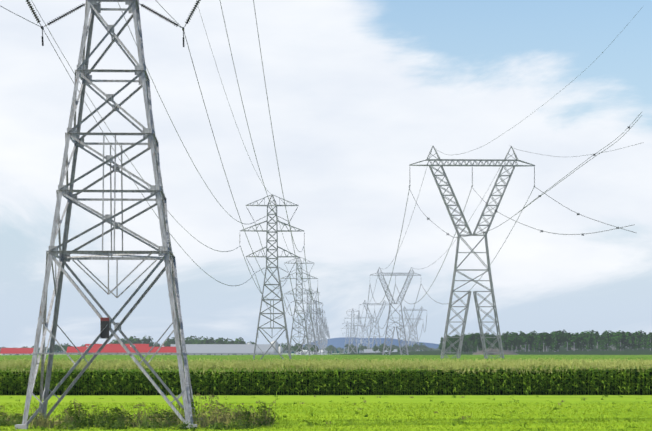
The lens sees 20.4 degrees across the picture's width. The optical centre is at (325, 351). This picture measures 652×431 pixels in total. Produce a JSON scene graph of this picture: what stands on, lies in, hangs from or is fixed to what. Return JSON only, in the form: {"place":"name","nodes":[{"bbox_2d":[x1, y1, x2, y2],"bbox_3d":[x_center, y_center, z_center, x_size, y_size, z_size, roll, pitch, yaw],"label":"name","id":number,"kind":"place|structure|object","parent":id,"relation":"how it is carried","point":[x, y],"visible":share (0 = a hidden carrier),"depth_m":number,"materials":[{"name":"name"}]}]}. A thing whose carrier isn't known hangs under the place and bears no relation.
{"place":"outdoors","nodes":[
{"label":"outdoors","id":0,"kind":"place"},
{"bbox_2d":[85,344,148,346],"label":"roof","id":1,"kind":"structure","parent":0,"point":[119,345],"depth_m":1331.27,"materials":[{"name":"red metal"}]},
{"bbox_2d":[0,353,651,430],"bbox_3d":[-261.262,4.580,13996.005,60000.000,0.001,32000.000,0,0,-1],"label":"field ground","id":2,"kind":"structure","parent":0,"point":[356,399],"depth_m":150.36,"materials":[{"name":"green plant"}]},
{"bbox_2d":[0,348,33,354],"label":"red shed","id":3,"kind":"structure","parent":2,"relation":"on","point":[16,351],"depth_m":1495.32,"materials":[{"name":"red metal"}]},
{"bbox_2d":[15,0,200,428],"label":"pylon","id":4,"kind":"object","parent":2,"relation":"on","point":[73,134],"visible":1,"depth_m":110.51,"materials":[{"name":"metal"}]},
{"bbox_2d":[1,0,329,342],"bbox_3d":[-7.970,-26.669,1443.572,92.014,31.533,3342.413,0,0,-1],"label":"power lines","id":5,"kind":"object","parent":4,"relation":"hanging from","point":[325,327],"visible":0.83,"depth_m":249.96,"materials":[{"name":"grey"}]},
{"bbox_2d":[66,345,181,354],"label":"building","id":6,"kind":"structure","parent":2,"relation":"on","point":[162,349],"depth_m":1249.19,"materials":[{"name":"red metal"}]},
{"bbox_2d":[0,393,279,429],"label":"bushes","id":7,"kind":"object","parent":2,"relation":"on","point":[71,419],"visible":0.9,"depth_m":110.07,"materials":[{"name":"green plant"}]},
{"bbox_2d":[0,346,441,354],"bbox_3d":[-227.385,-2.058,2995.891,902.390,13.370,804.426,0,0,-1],"label":"tree line","id":8,"kind":"object","parent":2,"relation":"on","point":[340,350],"visible":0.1,"depth_m":2808.27,"materials":[{"name":"green plant"}]},
{"bbox_2d":[170,344,273,354],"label":"building","id":9,"kind":"structure","parent":2,"relation":"on","point":[219,349],"depth_m":1341.02,"materials":[{"name":"grey metal"}]},
{"bbox_2d":[38,348,421,352],"bbox_3d":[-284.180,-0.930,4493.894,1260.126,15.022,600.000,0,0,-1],"label":"buildings","id":10,"kind":"structure","parent":2,"relation":"on","point":[283,351],"depth_m":4252.70,"materials":[{"name":"teal"}]},
{"bbox_2d":[49,336,431,354],"bbox_3d":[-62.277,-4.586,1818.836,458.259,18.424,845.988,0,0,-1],"label":"farm trees","id":11,"kind":"object","parent":2,"relation":"on","point":[194,340],"visible":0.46,"depth_m":1510.15,"materials":[{"name":"green plant"}]},
{"bbox_2d":[239,194,304,358],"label":"pylon","id":12,"kind":"object","parent":2,"relation":"on","point":[267,231],"visible":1,"depth_m":454.00,"materials":[{"name":"grey metal"}]},
{"bbox_2d":[271,341,278,354],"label":"silo","id":13,"kind":"object","parent":2,"relation":"on","point":[276,344],"visible":0.42,"depth_m":1355.95,"materials":[{"name":"grey metal"}]},
{"bbox_2d":[281,257,317,355],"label":"pylon","id":14,"kind":"object","parent":2,"relation":"on","point":[295,310],"visible":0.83,"depth_m":794.20,"materials":[{"name":"grey metal"}]},
{"bbox_2d":[296,350,322,354],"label":"buildings","id":15,"kind":"structure","parent":2,"relation":"on","point":[299,353],"depth_m":1698.50,"materials":[{"name":"white"}]},
{"bbox_2d":[299,289,322,354],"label":"pylon","id":16,"kind":"object","parent":2,"relation":"on","point":[309,332],"visible":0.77,"depth_m":1103.17,"materials":[{"name":"grey metal"}]},
{"bbox_2d":[305,302,324,354],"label":"pylon","id":17,"kind":"object","parent":2,"relation":"on","point":[315,327],"visible":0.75,"depth_m":1438.23,"materials":[{"name":"grey metal"}]},
{"bbox_2d":[314,308,324,354],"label":"pylon","id":18,"kind":"object","parent":2,"relation":"on","point":[320,333],"visible":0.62,"depth_m":1774.44,"materials":[{"name":"grey metal"}]},
{"bbox_2d":[315,317,326,354],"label":"pylon","id":19,"kind":"object","parent":2,"relation":"on","point":[321,332],"visible":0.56,"depth_m":2109.49,"materials":[{"name":"grey metal"}]},
{"bbox_2d":[318,322,328,353],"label":"pylon","id":20,"kind":"object","parent":2,"relation":"on","point":[323,334],"visible":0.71,"depth_m":2443.55,"materials":[{"name":"grey metal"}]},
{"bbox_2d":[0,360,651,394],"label":"corn field","id":21,"kind":"structure","parent":2,"relation":"on","point":[364,367],"depth_m":188.91,"materials":[{"name":"green plant"}]},
{"bbox_2d":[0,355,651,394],"bbox_3d":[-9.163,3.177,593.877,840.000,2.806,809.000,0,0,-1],"label":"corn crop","id":22,"kind":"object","parent":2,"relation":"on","point":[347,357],"visible":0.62,"depth_m":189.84,"materials":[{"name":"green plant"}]},
{"bbox_2d":[0,357,651,371],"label":"corn tops","id":23,"kind":"object","parent":2,"relation":"on","point":[331,361],"visible":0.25,"depth_m":234.33,"materials":[{"name":"green plant"}]},
{"bbox_2d":[341,321,353,353],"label":"pylon","id":24,"kind":"object","parent":2,"relation":"on","point":[346,333],"visible":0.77,"depth_m":2348.02,"materials":[{"name":"grey metal"}]},
{"bbox_2d":[344,308,360,353],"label":"pylon","id":25,"kind":"object","parent":2,"relation":"on","point":[351,328],"visible":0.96,"depth_m":1748.32,"materials":[{"name":"grey metal"}]},
{"bbox_2d":[355,325,363,345],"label":"pylon","id":26,"kind":"object","parent":2,"relation":"on","point":[358,334],"visible":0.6,"depth_m":3698.98,"materials":[{"name":"grey metal"}]},
{"bbox_2d":[357,317,374,352],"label":"pylon","id":27,"kind":"object","parent":2,"relation":"on","point":[364,332],"visible":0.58,"depth_m":2798.62,"materials":[{"name":"grey metal"}]},
{"bbox_2d":[359,300,388,348],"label":"pylon","id":28,"kind":"object","parent":2,"relation":"on","point":[383,303],"visible":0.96,"depth_m":1998.58,"materials":[{"name":"grey metal"}]},
{"bbox_2d":[350,7,643,343],"bbox_3d":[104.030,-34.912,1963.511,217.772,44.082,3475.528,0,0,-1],"label":"power lines","id":29,"kind":"object","parent":28,"relation":"attached to","point":[483,232],"visible":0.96,"depth_m":537.10,"materials":[{"name":"grey"}]},
{"bbox_2d":[364,349,396,352],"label":"grey shed","id":30,"kind":"structure","parent":2,"relation":"on","point":[370,350],"depth_m":1901.36,"materials":[{"name":"grey metal"}]},
{"bbox_2d":[371,267,420,354],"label":"pylon","id":31,"kind":"object","parent":2,"relation":"on","point":[387,296],"visible":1,"depth_m":1218.67,"materials":[{"name":"grey metal"}]},
{"bbox_2d":[399,325,410,344],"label":"transmission tower","id":32,"kind":"structure","parent":2,"relation":"on","point":[406,333],"depth_m":3700.78,"materials":[{"name":"grey metal"}]},
{"bbox_2d":[399,306,426,350],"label":"transmission tower","id":33,"kind":"structure","parent":2,"relation":"on","point":[406,310],"depth_m":2269.71,"materials":[{"name":"grey metal"}]},
{"bbox_2d":[403,318,422,350],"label":"transmission tower","id":34,"kind":"structure","parent":2,"relation":"on","point":[410,327],"depth_m":2900.52,"materials":[{"name":"grey metal"}]},
{"bbox_2d":[409,146,534,358],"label":"pylon","id":35,"kind":"object","parent":2,"relation":"on","point":[464,320],"visible":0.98,"depth_m":498.48,"materials":[{"name":"grey metal"}]},
{"bbox_2d":[326,346,651,354],"bbox_3d":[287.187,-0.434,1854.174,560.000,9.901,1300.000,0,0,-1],"label":"hill rise","id":36,"kind":"structure","parent":2,"relation":"on","point":[562,350],"depth_m":1472.15,"materials":[{"name":"green"}]},
{"bbox_2d":[439,329,651,353],"bbox_3d":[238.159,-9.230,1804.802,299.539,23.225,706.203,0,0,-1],"label":"trees","id":37,"kind":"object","parent":36,"relation":"on","point":[554,341],"visible":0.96,"depth_m":1490.63,"materials":[{"name":"green plant"}]},
{"bbox_2d":[472,348,518,354],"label":"mound rock","id":38,"kind":"object","parent":2,"relation":"on","point":[506,352],"visible":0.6,"depth_m":1295.30,"materials":[{"name":"grey stone"}]},
{"bbox_2d":[0,0,651,347],"label":"sky","id":39,"kind":"structure","parent":0,"point":[360,92],"materials":[{"name":"white"}]},
{"bbox_2d":[303,337,438,348],"bbox_3d":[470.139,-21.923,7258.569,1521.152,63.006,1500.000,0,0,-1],"label":"hill","id":40,"kind":"structure","parent":0,"point":[337,342],"depth_m":6805.93,"materials":[{"name":"blue"}]}
]}

